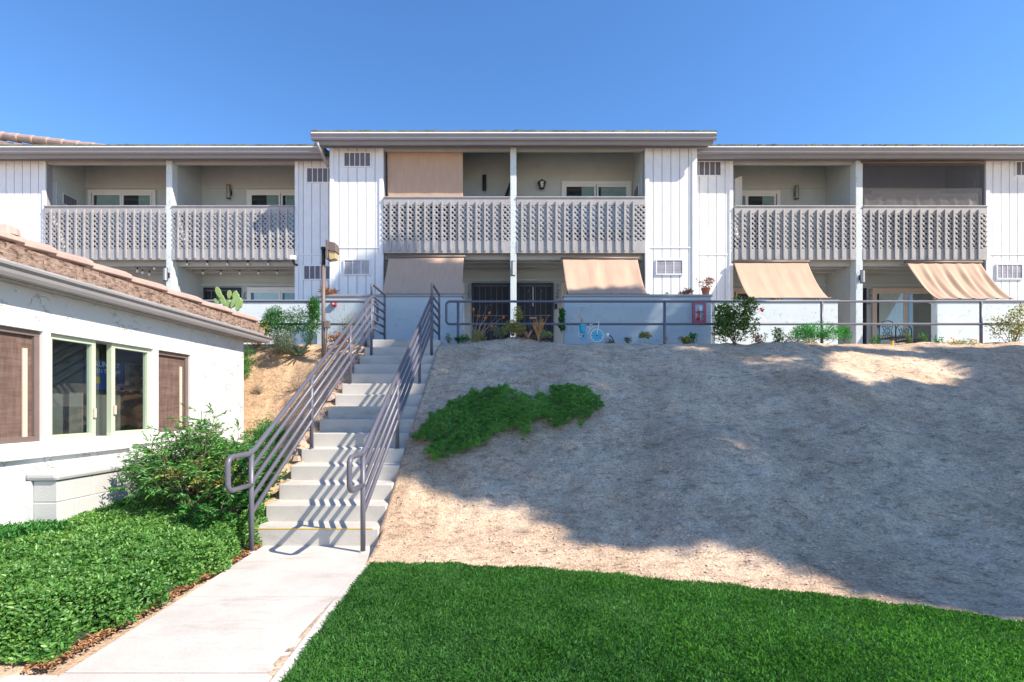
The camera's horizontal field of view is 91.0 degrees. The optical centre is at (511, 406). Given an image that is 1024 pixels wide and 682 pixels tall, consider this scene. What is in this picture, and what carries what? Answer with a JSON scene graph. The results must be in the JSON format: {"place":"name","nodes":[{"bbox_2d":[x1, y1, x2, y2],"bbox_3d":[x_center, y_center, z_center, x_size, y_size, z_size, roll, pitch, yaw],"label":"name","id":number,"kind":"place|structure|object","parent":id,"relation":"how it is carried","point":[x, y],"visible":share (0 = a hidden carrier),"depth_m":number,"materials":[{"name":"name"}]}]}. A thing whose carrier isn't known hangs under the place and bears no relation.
{"place":"outdoors","nodes":[
{"label":"outdoors","id":0,"kind":"place"},
{"bbox_2d":[0,546,375,681],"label":"path","id":1,"kind":"structure","parent":0,"point":[251,617],"depth_m":3.21,"materials":[{"name":"concrete"}]},
{"bbox_2d":[0,337,1023,681],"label":"ground","id":2,"kind":"structure","parent":0,"point":[728,403],"depth_m":5.64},
{"bbox_2d":[0,518,70,541],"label":"shrub","id":3,"kind":"object","parent":2,"relation":"on","point":[8,530],"visible":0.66,"depth_m":4.27,"materials":[{"name":"green plant"}]},
{"bbox_2d":[4,541,261,672],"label":"leaf litter","id":4,"kind":"object","parent":2,"relation":"on","point":[98,634],"visible":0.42,"depth_m":3.05,"materials":[{"name":"brown plant"}]},
{"bbox_2d":[0,224,271,524],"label":"laundry building","id":5,"kind":"structure","parent":2,"relation":"on","point":[63,315],"depth_m":5.53,"materials":[{"name":"white paint"}]},
{"bbox_2d":[0,326,38,443],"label":"window frame","id":6,"kind":"structure","parent":5,"relation":"in","point":[19,348],"depth_m":4.57,"materials":[{"name":"brown paint"}]},
{"bbox_2d":[51,334,95,439],"bbox_3d":[-4.480,-0.187,5.106,0.060,1.032,0.559,0,0,0],"label":"window frame","id":7,"kind":"structure","parent":5,"relation":"in","point":[91,344],"depth_m":5.34,"materials":[{"name":"beige plastic"}]},
{"bbox_2d":[84,358,123,390],"bbox_3d":[-4.918,-0.375,6.093,0.090,0.357,0.574,0,0,0],"label":"laundry poster","id":8,"kind":"object","parent":5,"relation":"attached to","point":[101,374],"visible":0.59,"depth_m":6.08,"materials":[{"name":"blue paper"}]},
{"bbox_2d":[107,343,149,435],"bbox_3d":[-4.480,-0.187,5.899,0.060,1.032,0.601,0,0,0],"label":"window frame","id":9,"kind":"structure","parent":5,"relation":"in","point":[111,347],"depth_m":5.74,"materials":[{"name":"beige plastic"}]},
{"bbox_2d":[125,362,142,390],"bbox_3d":[-4.917,-0.383,6.605,0.060,0.353,0.390,0,0,0],"label":"notice sheet","id":10,"kind":"object","parent":5,"relation":"attached to","point":[133,376],"visible":0.81,"depth_m":6.54,"materials":[{"name":"grey paper"}]},
{"bbox_2d":[159,351,187,431],"bbox_3d":[-4.490,-0.187,6.607,0.080,1.032,0.622,0,0,0],"label":"window frame","id":11,"kind":"structure","parent":5,"relation":"in","point":[173,367],"depth_m":6.64,"materials":[{"name":"brown paint"}]},
{"bbox_2d":[0,493,274,664],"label":"hedge","id":12,"kind":"object","parent":2,"relation":"on","point":[63,588],"visible":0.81,"depth_m":3.63,"materials":[{"name":"green plant"}]},
{"bbox_2d":[25,443,252,521],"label":"block wall","id":13,"kind":"structure","parent":2,"relation":"on","point":[61,493],"depth_m":4.80,"materials":[{"name":"paint"}]},
{"bbox_2d":[108,402,275,509],"bbox_3d":[-3.300,0.656,5.333,1.602,1.399,1.406,0,0,0],"label":"nandina shrub","id":14,"kind":"object","parent":2,"relation":"on","point":[167,489],"visible":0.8,"depth_m":5.11,"materials":[{"name":"green plant"}]},
{"bbox_2d":[155,453,247,515],"bbox_3d":[-3.023,0.891,4.986,0.705,0.823,0.634,0,0,0],"label":"golden shrub","id":15,"kind":"object","parent":2,"relation":"on","point":[198,489],"visible":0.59,"depth_m":4.92,"materials":[{"name":"green plant"}]},
{"bbox_2d":[176,475,275,530],"bbox_3d":[-2.879,1.038,5.084,0.585,0.696,1.066,0,0,0],"label":"leafy shrub","id":16,"kind":"object","parent":2,"relation":"on","point":[232,503],"visible":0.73,"depth_m":4.82,"materials":[{"name":"green plant"}]},
{"bbox_2d":[214,287,242,310],"bbox_3d":[-5.295,-1.966,9.398,0.507,0.515,0.109,0,0,-3],"label":"prickly pear","id":17,"kind":"object","parent":2,"relation":"on","point":[236,302],"visible":0.94,"depth_m":9.37,"materials":[{"name":"green plant"}]},
{"bbox_2d":[176,433,294,506],"bbox_3d":[-3.022,0.810,5.683,0.826,0.995,1.525,0,0,0],"label":"green shrub","id":18,"kind":"object","parent":2,"relation":"on","point":[269,464],"visible":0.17,"depth_m":5.67,"materials":[{"name":"green plant"}]},
{"bbox_2d":[244,347,257,378],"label":"feathery bush","id":19,"kind":"object","parent":2,"relation":"on","point":[245,361],"visible":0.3,"depth_m":9.29,"materials":[{"name":"green plant"}]},
{"bbox_2d":[240,417,276,451],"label":"rosemary bush","id":20,"kind":"object","parent":2,"relation":"on","point":[251,432],"visible":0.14,"depth_m":7.95,"materials":[{"name":"green plant"}]},
{"bbox_2d":[244,319,272,348],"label":"olive bush","id":21,"kind":"object","parent":2,"relation":"on","point":[265,327],"visible":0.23,"depth_m":9.50,"materials":[{"name":"green plant"}]},
{"bbox_2d":[245,382,275,393],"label":"dry weeds","id":22,"kind":"object","parent":2,"relation":"on","point":[259,386],"visible":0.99,"depth_m":8.99,"materials":[{"name":"beige plant"}]},
{"bbox_2d":[214,303,316,343],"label":"patio wall","id":23,"kind":"structure","parent":2,"relation":"on","point":[257,310],"depth_m":10.90,"materials":[{"name":"white paint"}]},
{"bbox_2d":[252,422,285,459],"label":"rosemary bush","id":24,"kind":"object","parent":2,"relation":"on","point":[270,435],"visible":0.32,"depth_m":6.79,"materials":[{"name":"green plant"}]},
{"bbox_2d":[262,329,295,353],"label":"sage bush","id":25,"kind":"object","parent":2,"relation":"on","point":[281,343],"visible":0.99,"depth_m":9.22,"materials":[{"name":"green plant"}]},
{"bbox_2d":[259,305,312,340],"bbox_3d":[-4.310,-1.528,9.610,1.007,0.807,0.685,0,0,0],"label":"terrace bush","id":26,"kind":"object","parent":2,"relation":"on","point":[274,320],"visible":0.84,"depth_m":9.49,"materials":[{"name":"green plant"}]},
{"bbox_2d":[204,300,378,346],"bbox_3d":[-5.548,-1.482,9.800,5.904,1.164,0.054,0,0,0],"label":"terrace railing","id":27,"kind":"object","parent":2,"relation":"on","point":[306,301],"visible":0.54,"depth_m":9.78,"materials":[{"name":"metal"}]},
{"bbox_2d":[280,374,304,389],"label":"dry weeds","id":28,"kind":"object","parent":2,"relation":"on","point":[299,384],"visible":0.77,"depth_m":8.89,"materials":[{"name":"beige plant"}]},
{"bbox_2d":[280,343,310,355],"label":"agave","id":29,"kind":"object","parent":2,"relation":"on","point":[297,351],"visible":0.94,"depth_m":9.45,"materials":[{"name":"green plant"}]},
{"bbox_2d":[300,295,320,345],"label":"terrace bush","id":30,"kind":"object","parent":2,"relation":"on","point":[313,307],"visible":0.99,"depth_m":9.52,"materials":[{"name":"green plant"}]},
{"bbox_2d":[270,555,370,681],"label":"path edging","id":31,"kind":"object","parent":2,"relation":"on","point":[293,658],"visible":0.4,"depth_m":3.13,"materials":[{"name":"concrete"}]},
{"bbox_2d":[291,346,367,462],"bbox_3d":[-2.784,-0.260,7.977,0.354,1.912,3.521,0,0,0],"label":"rubble","id":32,"kind":"object","parent":2,"relation":"on","point":[330,398],"visible":0.57,"depth_m":7.33,"materials":[{"name":"stone"}]},
{"bbox_2d":[321,240,339,362],"bbox_3d":[-3.337,-1.875,9.200,0.309,2.258,0.220,0,0,0],"label":"lamp post","id":33,"kind":"object","parent":2,"relation":"on","point":[331,249],"visible":0.98,"depth_m":9.17,"materials":[{"name":"brown paint"}]},
{"bbox_2d":[325,331,348,345],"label":"plant","id":34,"kind":"object","parent":2,"relation":"on","point":[331,336],"visible":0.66,"depth_m":9.34,"materials":[{"name":"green plant"}]},
{"bbox_2d":[254,340,442,549],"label":"concrete staircase","id":35,"kind":"structure","parent":2,"relation":"on","point":[317,503],"depth_m":5.95,"materials":[{"name":"grey concrete"}]},
{"bbox_2d":[225,283,385,552],"bbox_3d":[-2.500,-0.405,7.154,0.072,3.611,5.495,0,0,0],"label":"stair handrail","id":36,"kind":"object","parent":35,"relation":"on","point":[253,463],"visible":0.94,"depth_m":5.99,"materials":[{"name":"metal"}]},
{"bbox_2d":[347,283,439,552],"bbox_3d":[-1.430,-0.405,7.154,0.072,3.611,5.495,0,0,0],"label":"stair handrail","id":37,"kind":"object","parent":35,"relation":"on","point":[363,486],"visible":0.94,"depth_m":5.89,"materials":[{"name":"metal"}]},
{"bbox_2d":[336,308,366,349],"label":"leggy bush","id":38,"kind":"object","parent":2,"relation":"on","point":[345,327],"visible":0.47,"depth_m":9.61,"materials":[{"name":"green plant"}]},
{"bbox_2d":[315,294,463,343],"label":"patio wall","id":39,"kind":"structure","parent":2,"relation":"on","point":[404,312],"depth_m":10.40,"materials":[{"name":"white paint"}]},
{"bbox_2d":[317,284,338,294],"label":"potted plant","id":40,"kind":"object","parent":39,"relation":"on","point":[328,290],"depth_m":10.44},
{"bbox_2d":[454,334,469,342],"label":"ground cover","id":41,"kind":"object","parent":2,"relation":"on","point":[462,339],"visible":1,"depth_m":9.49,"materials":[{"name":"green plant"}]},
{"bbox_2d":[457,307,504,342],"bbox_3d":[-0.590,-1.529,9.540,0.916,0.775,0.315,0,0,0],"label":"poppy plant","id":42,"kind":"object","parent":2,"relation":"on","point":[475,338],"visible":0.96,"depth_m":9.52,"materials":[{"name":"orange plant"}]},
{"bbox_2d":[493,325,508,338],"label":"succulent clump","id":43,"kind":"object","parent":2,"relation":"on","point":[499,330],"visible":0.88,"depth_m":9.51,"materials":[{"name":"green plant"}]},
{"bbox_2d":[403,381,605,481],"bbox_3d":[-0.098,0.300,6.777,2.928,1.347,1.577,0,0,-17],"label":"creeping juniper","id":44,"kind":"object","parent":2,"relation":"on","point":[471,399],"visible":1,"depth_m":6.69,"materials":[{"name":"green plant"}]},
{"bbox_2d":[0,130,1023,343],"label":"apartment building","id":45,"kind":"structure","parent":2,"relation":"on","point":[660,205],"depth_m":12.49,"materials":[{"name":"white wood"}]},
{"bbox_2d":[56,181,82,248],"bbox_3d":[-11.581,-4.785,13.190,0.040,1.870,0.780,0,0,0],"label":"storage door","id":46,"kind":"structure","parent":45,"relation":"in","point":[65,195],"depth_m":13.12,"materials":[{"name":"paint"}]},
{"bbox_2d":[88,190,155,248],"bbox_3d":[-10.588,-4.867,13.672,1.834,2.015,0.054,0,0,0],"label":"sliding window","id":47,"kind":"structure","parent":45,"relation":"in","point":[95,197],"depth_m":13.66,"materials":[{"name":"white plastic"}]},
{"bbox_2d":[163,267,169,280],"bbox_3d":[-8.537,-3.249,12.418,0.108,0.326,0.142,0,0,0],"label":"wall lamp","id":48,"kind":"object","parent":45,"relation":"attached to","point":[166,274],"visible":1,"depth_m":12.36,"materials":[{"name":"metal"}]},
{"bbox_2d":[203,288,240,299],"bbox_3d":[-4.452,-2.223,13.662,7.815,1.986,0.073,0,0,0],"label":"security door","id":49,"kind":"structure","parent":45,"relation":"in","point":[208,293],"depth_m":13.65,"materials":[{"name":"black metal"}]},
{"bbox_2d":[226,184,231,198],"bbox_3d":[-7.663,-5.799,13.628,0.108,0.368,0.142,0,0,0],"label":"wall lamp","id":50,"kind":"object","parent":45,"relation":"attached to","point":[228,191],"visible":1,"depth_m":13.58,"materials":[{"name":"metal"}]},
{"bbox_2d":[175,260,288,265],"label":"string lights","id":51,"kind":"object","parent":45,"relation":"hanging from","point":[227,264],"visible":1,"depth_m":12.62,"materials":[{"name":"white glass"}]},
{"bbox_2d":[188,269,283,274],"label":"string lights","id":52,"kind":"object","parent":45,"relation":"hanging from","point":[258,272],"visible":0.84,"depth_m":13.10,"materials":[{"name":"white glass"}]},
{"bbox_2d":[247,190,294,251],"bbox_3d":[-6.281,-4.867,13.672,1.834,2.015,0.054,0,0,0],"label":"sliding window","id":53,"kind":"structure","parent":45,"relation":"in","point":[254,197],"depth_m":13.67,"materials":[{"name":"white plastic"}]},
{"bbox_2d":[247,287,294,299],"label":"sliding window","id":54,"kind":"structure","parent":45,"relation":"in","point":[253,293],"depth_m":13.66,"materials":[{"name":"white plastic"}]},
{"bbox_2d":[383,255,465,294],"bbox_3d":[-1.998,-3.005,11.450,1.927,1.152,1.024,0,0,0],"label":"sun shade","id":55,"kind":"object","parent":45,"relation":"attached to","point":[414,274],"visible":0.93,"depth_m":11.51,"materials":[{"name":"fabric"}]},
{"bbox_2d":[387,152,462,195],"bbox_3d":[-2.086,-5.534,12.125,1.933,1.392,0.074,0,0,0],"label":"sun shade","id":56,"kind":"object","parent":45,"relation":"attached to","point":[424,173],"visible":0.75,"depth_m":12.12,"materials":[{"name":"fabric"}]},
{"bbox_2d":[396,206,460,240],"bbox_3d":[-2.173,-4.861,13.122,1.672,2.002,0.054,0,0,0],"label":"sliding window","id":57,"kind":"structure","parent":45,"relation":"in","point":[420,207],"depth_m":13.12,"materials":[{"name":"glass"}]},
{"bbox_2d":[462,283,464,329],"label":"sliding window","id":58,"kind":"structure","parent":45,"relation":"in","point":[463,284],"depth_m":13.10,"materials":[{"name":"white plastic"}]},
{"bbox_2d":[482,174,485,190],"bbox_3d":[-0.719,-5.801,13.078,0.108,0.376,0.142,0,0,0],"label":"wall lamp","id":59,"kind":"object","parent":45,"relation":"attached to","point":[484,182],"visible":1,"depth_m":13.02,"materials":[{"name":"black metal"}]},
{"bbox_2d":[472,283,509,341],"bbox_3d":[-0.546,-2.220,13.111,1.003,1.979,0.073,0,0,0],"label":"security door","id":60,"kind":"structure","parent":45,"relation":"in","point":[480,291],"depth_m":13.14,"materials":[{"name":"black metal"}]},
{"bbox_2d":[511,261,514,275],"bbox_3d":[0.025,-3.243,11.868,0.108,0.342,0.142,0,0,0],"label":"wall lamp","id":61,"kind":"object","parent":45,"relation":"attached to","point":[512,268],"visible":1,"depth_m":11.81,"materials":[{"name":"metal"}]},
{"bbox_2d":[517,283,553,341],"bbox_3d":[0.607,-2.220,13.094,0.947,1.979,0.109,0,0,0],"label":"security door","id":62,"kind":"structure","parent":45,"relation":"in","point":[525,291],"depth_m":13.14,"materials":[{"name":"black metal"}]},
{"bbox_2d":[538,179,545,189],"bbox_3d":[0.774,-5.755,13.050,0.230,0.270,0.199,0,0,0],"label":"wall lantern","id":63,"kind":"object","parent":45,"relation":"attached to","point":[541,182],"depth_m":13.03,"materials":[{"name":"black glass"}]},
{"bbox_2d":[561,283,567,308],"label":"sliding window","id":64,"kind":"structure","parent":45,"relation":"in","point":[563,285],"depth_m":13.10,"materials":[{"name":"white glass"}]},
{"bbox_2d":[562,181,630,240],"bbox_3d":[2.201,-4.861,13.122,1.816,2.002,0.054,0,0,0],"label":"sliding window","id":65,"kind":"structure","parent":45,"relation":"in","point":[569,188],"depth_m":13.12,"materials":[{"name":"white plastic"}]},
{"bbox_2d":[561,257,646,293],"bbox_3d":[2.083,-2.984,11.447,1.859,1.111,1.030,0,0,0],"label":"sun shade","id":66,"kind":"object","parent":45,"relation":"attached to","point":[602,275],"visible":0.99,"depth_m":11.56,"materials":[{"name":"fabric"}]},
{"bbox_2d":[633,171,641,240],"bbox_3d":[3.134,-4.785,12.640,0.040,1.870,0.780,0,0,0],"label":"storage door","id":67,"kind":"structure","parent":45,"relation":"in","point":[637,187],"depth_m":12.47,"materials":[{"name":"paint"}]},
{"bbox_2d":[734,176,741,238],"bbox_3d":[5.829,-5.137,12.975,0.382,1.715,0.035,0,0,-41],"label":"open door","id":68,"kind":"structure","parent":45,"relation":"attached to","point":[738,191],"depth_m":12.91,"materials":[{"name":"white wood"}]},
{"bbox_2d":[733,190,779,251],"bbox_3d":[6.484,-4.856,13.672,1.591,1.992,0.054,0,0,0],"label":"sliding window","id":69,"kind":"structure","parent":45,"relation":"in","point":[749,197],"depth_m":13.67,"materials":[{"name":"white plastic"}]},
{"bbox_2d":[733,288,821,299],"bbox_3d":[7.181,-2.602,13.672,2.473,1.204,0.054,0,0,0],"label":"sliding window","id":70,"kind":"structure","parent":45,"relation":"in","point":[736,291],"depth_m":13.68,"materials":[{"name":"white glass"}]},
{"bbox_2d":[732,260,830,297],"bbox_3d":[6.370,-3.035,11.985,1.963,1.144,0.994,0,0,0],"label":"sun shade","id":71,"kind":"object","parent":45,"relation":"hanging from","point":[776,278],"visible":1,"depth_m":12.11,"materials":[{"name":"fabric"}]},
{"bbox_2d":[794,185,798,199],"bbox_3d":[7.697,-5.782,13.628,0.108,0.356,0.142,0,0,0],"label":"wall lamp","id":72,"kind":"object","parent":45,"relation":"attached to","point":[796,193],"visible":1,"depth_m":13.57,"materials":[{"name":"metal"}]},
{"bbox_2d":[859,270,864,283],"bbox_3d":[8.632,-3.191,12.418,0.108,0.315,0.142,0,0,0],"label":"wall lamp","id":73,"kind":"object","parent":45,"relation":"attached to","point":[862,277],"visible":1,"depth_m":12.36,"materials":[{"name":"metal"}]},
{"bbox_2d":[863,288,866,343],"bbox_3d":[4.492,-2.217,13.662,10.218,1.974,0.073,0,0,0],"label":"security door","id":74,"kind":"structure","parent":45,"relation":"in","point":[864,289],"depth_m":13.63,"materials":[{"name":"black metal"}]},
{"bbox_2d":[871,288,936,343],"bbox_3d":[10.647,-2.220,13.672,1.742,1.969,0.054,0,0,0],"label":"sliding window","id":75,"kind":"structure","parent":45,"relation":"in","point":[880,312],"depth_m":13.67,"materials":[{"name":"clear glass"}]},
{"bbox_2d":[870,190,939,248],"bbox_3d":[10.681,-4.856,13.672,1.858,1.992,0.054,0,0,0],"label":"sliding window","id":76,"kind":"structure","parent":45,"relation":"in","point":[873,191],"depth_m":13.66,"materials":[{"name":"white glass"}]},
{"bbox_2d":[864,193,978,204],"bbox_3d":[10.235,-5.090,12.607,2.916,0.516,0.053,0,0,0],"label":"balcony cover","id":77,"kind":"object","parent":45,"relation":"hanging from","point":[927,199],"visible":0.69,"depth_m":12.61,"materials":[{"name":"grey fabric"}]},
{"bbox_2d":[861,160,984,208],"bbox_3d":[10.185,-5.497,12.500,3.077,1.208,0.064,0,0,0],"label":"balcony screen","id":78,"kind":"object","parent":45,"relation":"attached to","point":[915,162],"visible":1,"depth_m":12.48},
{"bbox_2d":[904,261,1014,299],"bbox_3d":[10.672,-3.031,12.024,1.905,1.132,0.915,0,0,0],"label":"sun shade","id":79,"kind":"object","parent":45,"relation":"hanging from","point":[955,279],"visible":1,"depth_m":12.14,"materials":[{"name":"fabric"}]},
{"bbox_2d":[948,182,974,248],"bbox_3d":[11.766,-4.785,13.190,0.040,1.870,0.780,0,0,0],"label":"storage door","id":80,"kind":"structure","parent":45,"relation":"in","point":[970,188],"depth_m":13.06,"materials":[{"name":"paint"}]},
{"bbox_2d":[501,305,525,336],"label":"variegated shrub","id":81,"kind":"object","parent":2,"relation":"on","point":[514,324],"visible":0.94,"depth_m":9.45,"materials":[{"name":"green plant"}]},
{"bbox_2d":[532,315,548,341],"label":"twiggy plant","id":82,"kind":"object","parent":2,"relation":"on","point":[540,328],"visible":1,"depth_m":9.53,"materials":[{"name":"brown plant"}]},
{"bbox_2d":[540,330,553,339],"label":"succulent clump","id":83,"kind":"object","parent":2,"relation":"on","point":[548,334],"visible":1,"depth_m":9.51,"materials":[{"name":"green plant"}]},
{"bbox_2d":[579,321,602,341],"bbox_3d":[1.490,-1.410,9.500,0.470,0.394,0.146,0,0,0],"label":"bicycle planter","id":84,"kind":"object","parent":2,"relation":"on","point":[594,335],"visible":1,"depth_m":9.50,"materials":[{"name":"blue metal"}]},
{"bbox_2d":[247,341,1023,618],"bbox_3d":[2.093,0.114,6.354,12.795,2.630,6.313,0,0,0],"label":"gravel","id":85,"kind":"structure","parent":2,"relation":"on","point":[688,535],"depth_m":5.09,"materials":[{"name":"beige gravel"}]},
{"bbox_2d":[562,294,711,343],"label":"patio wall","id":86,"kind":"structure","parent":2,"relation":"on","point":[628,312],"depth_m":10.40,"materials":[{"name":"white paint"}]},
{"bbox_2d":[557,307,565,331],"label":"climbing plant","id":87,"kind":"object","parent":86,"relation":"attached to","point":[561,318],"visible":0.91,"depth_m":10.23,"materials":[{"name":"green plant"}]},
{"bbox_2d":[678,287,693,293],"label":"wall succulent","id":88,"kind":"object","parent":86,"relation":"on","point":[689,290],"depth_m":10.46,"materials":[{"name":"green plant"}]},
{"bbox_2d":[692,303,705,322],"bbox_3d":[3.856,-1.935,10.371,0.273,0.432,0.060,0,0,0],"label":"fire extinguisher cabinet","id":89,"kind":"object","parent":86,"relation":"attached to","point":[698,312],"visible":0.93,"depth_m":10.36,"materials":[{"name":"red metal"}]},
{"bbox_2d":[696,276,713,293],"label":"potted succulent","id":90,"kind":"object","parent":86,"relation":"on","point":[705,289],"visible":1,"depth_m":10.46,"materials":[{"name":"plant"}]},
{"bbox_2d":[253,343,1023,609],"bbox_3d":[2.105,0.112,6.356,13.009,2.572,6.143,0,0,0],"label":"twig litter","id":91,"kind":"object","parent":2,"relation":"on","point":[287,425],"visible":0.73,"depth_m":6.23,"materials":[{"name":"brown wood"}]},
{"bbox_2d":[638,331,650,343],"bbox_3d":[2.520,-1.311,9.548,0.272,0.263,0.260,0,0,0],"label":"aeonium","id":92,"kind":"object","parent":2,"relation":"on","point":[646,334],"visible":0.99,"depth_m":9.52,"materials":[{"name":"green plant"}]},
{"bbox_2d":[677,336,690,343],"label":"succulent clump","id":93,"kind":"object","parent":2,"relation":"on","point":[686,340],"visible":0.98,"depth_m":9.50,"materials":[{"name":"green plant"}]},
{"bbox_2d":[445,300,1023,343],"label":"terrace railing","id":94,"kind":"object","parent":2,"relation":"on","point":[821,302],"visible":0.89,"depth_m":9.78,"materials":[{"name":"metal"}]},
{"bbox_2d":[711,295,764,344],"bbox_3d":[4.223,-1.608,9.506,0.817,0.934,0.726,0,0,43],"label":"hibiscus bush","id":95,"kind":"object","parent":2,"relation":"on","point":[724,322],"visible":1,"depth_m":9.47,"materials":[{"name":"green plant"}]},
{"bbox_2d":[750,333,767,343],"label":"jade plant","id":96,"kind":"object","parent":2,"relation":"on","point":[758,341],"visible":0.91,"depth_m":9.53,"materials":[{"name":"green plant"}]},
{"bbox_2d":[771,327,793,342],"bbox_3d":[5.070,-1.294,9.537,0.396,0.419,0.331,0,0,0],"label":"kalanchoe","id":97,"kind":"object","parent":2,"relation":"on","point":[779,337],"visible":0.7,"depth_m":9.52,"materials":[{"name":"green plant"}]},
{"bbox_2d":[788,320,844,343],"bbox_3d":[5.821,-1.365,9.649,1.010,0.530,0.589,0,0,26],"label":"feathery bush","id":98,"kind":"object","parent":2,"relation":"on","point":[806,333],"visible":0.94,"depth_m":9.62,"materials":[{"name":"green plant"}]},
{"bbox_2d":[944,337,981,344],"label":"flowering plant","id":99,"kind":"object","parent":2,"relation":"on","point":[971,342],"visible":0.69,"depth_m":9.48,"materials":[{"name":"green plant"}]},
{"bbox_2d":[929,303,1023,342],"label":"patio wall","id":100,"kind":"structure","parent":2,"relation":"on","point":[954,312],"depth_m":10.90,"materials":[{"name":"white paint"}]},
{"bbox_2d":[984,302,1023,341],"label":"yellow shrub","id":101,"kind":"object","parent":2,"relation":"on","point":[1012,332],"visible":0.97,"depth_m":9.59,"materials":[{"name":"green plant"}]},
{"bbox_2d":[0,0,1023,150],"label":"sky","id":102,"kind":"structure","parent":0,"point":[204,72],"materials":[{"name":"blue"}]},
{"bbox_2d":[247,344,887,345],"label":"walkway","id":103,"kind":"structure","parent":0,"point":[579,344],"depth_m":9.90,"materials":[{"name":"concrete"}]},
{"bbox_2d":[711,303,837,343],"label":"patio wall","id":104,"kind":"structure","parent":103,"relation":"on","point":[790,313],"depth_m":10.90,"materials":[{"name":"white paint"}]},
{"bbox_2d":[838,325,852,342],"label":"feathery bush","id":105,"kind":"object","parent":103,"relation":"on","point":[845,332],"visible":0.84,"depth_m":10.12,"materials":[{"name":"green plant"}]},
{"bbox_2d":[879,320,905,342],"bbox_3d":[9.248,-1.670,12.195,0.420,0.890,0.431,0,0,0],"label":"iron chair","id":106,"kind":"object","parent":103,"relation":"on","point":[889,338],"visible":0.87,"depth_m":12.39,"materials":[{"name":"black metal"}]},
{"bbox_2d":[895,325,924,341],"bbox_3d":[10.036,-1.670,12.695,0.420,0.890,0.431,0,0,0],"label":"iron chair","id":107,"kind":"object","parent":103,"relation":"on","point":[914,340],"visible":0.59,"depth_m":12.89,"materials":[{"name":"black metal"}]},
{"bbox_2d":[278,559,1023,681],"bbox_3d":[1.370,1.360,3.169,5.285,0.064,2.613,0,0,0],"label":"grass","id":108,"kind":"structure","parent":0,"point":[985,641],"depth_m":3.05,"materials":[{"name":"green plant"}]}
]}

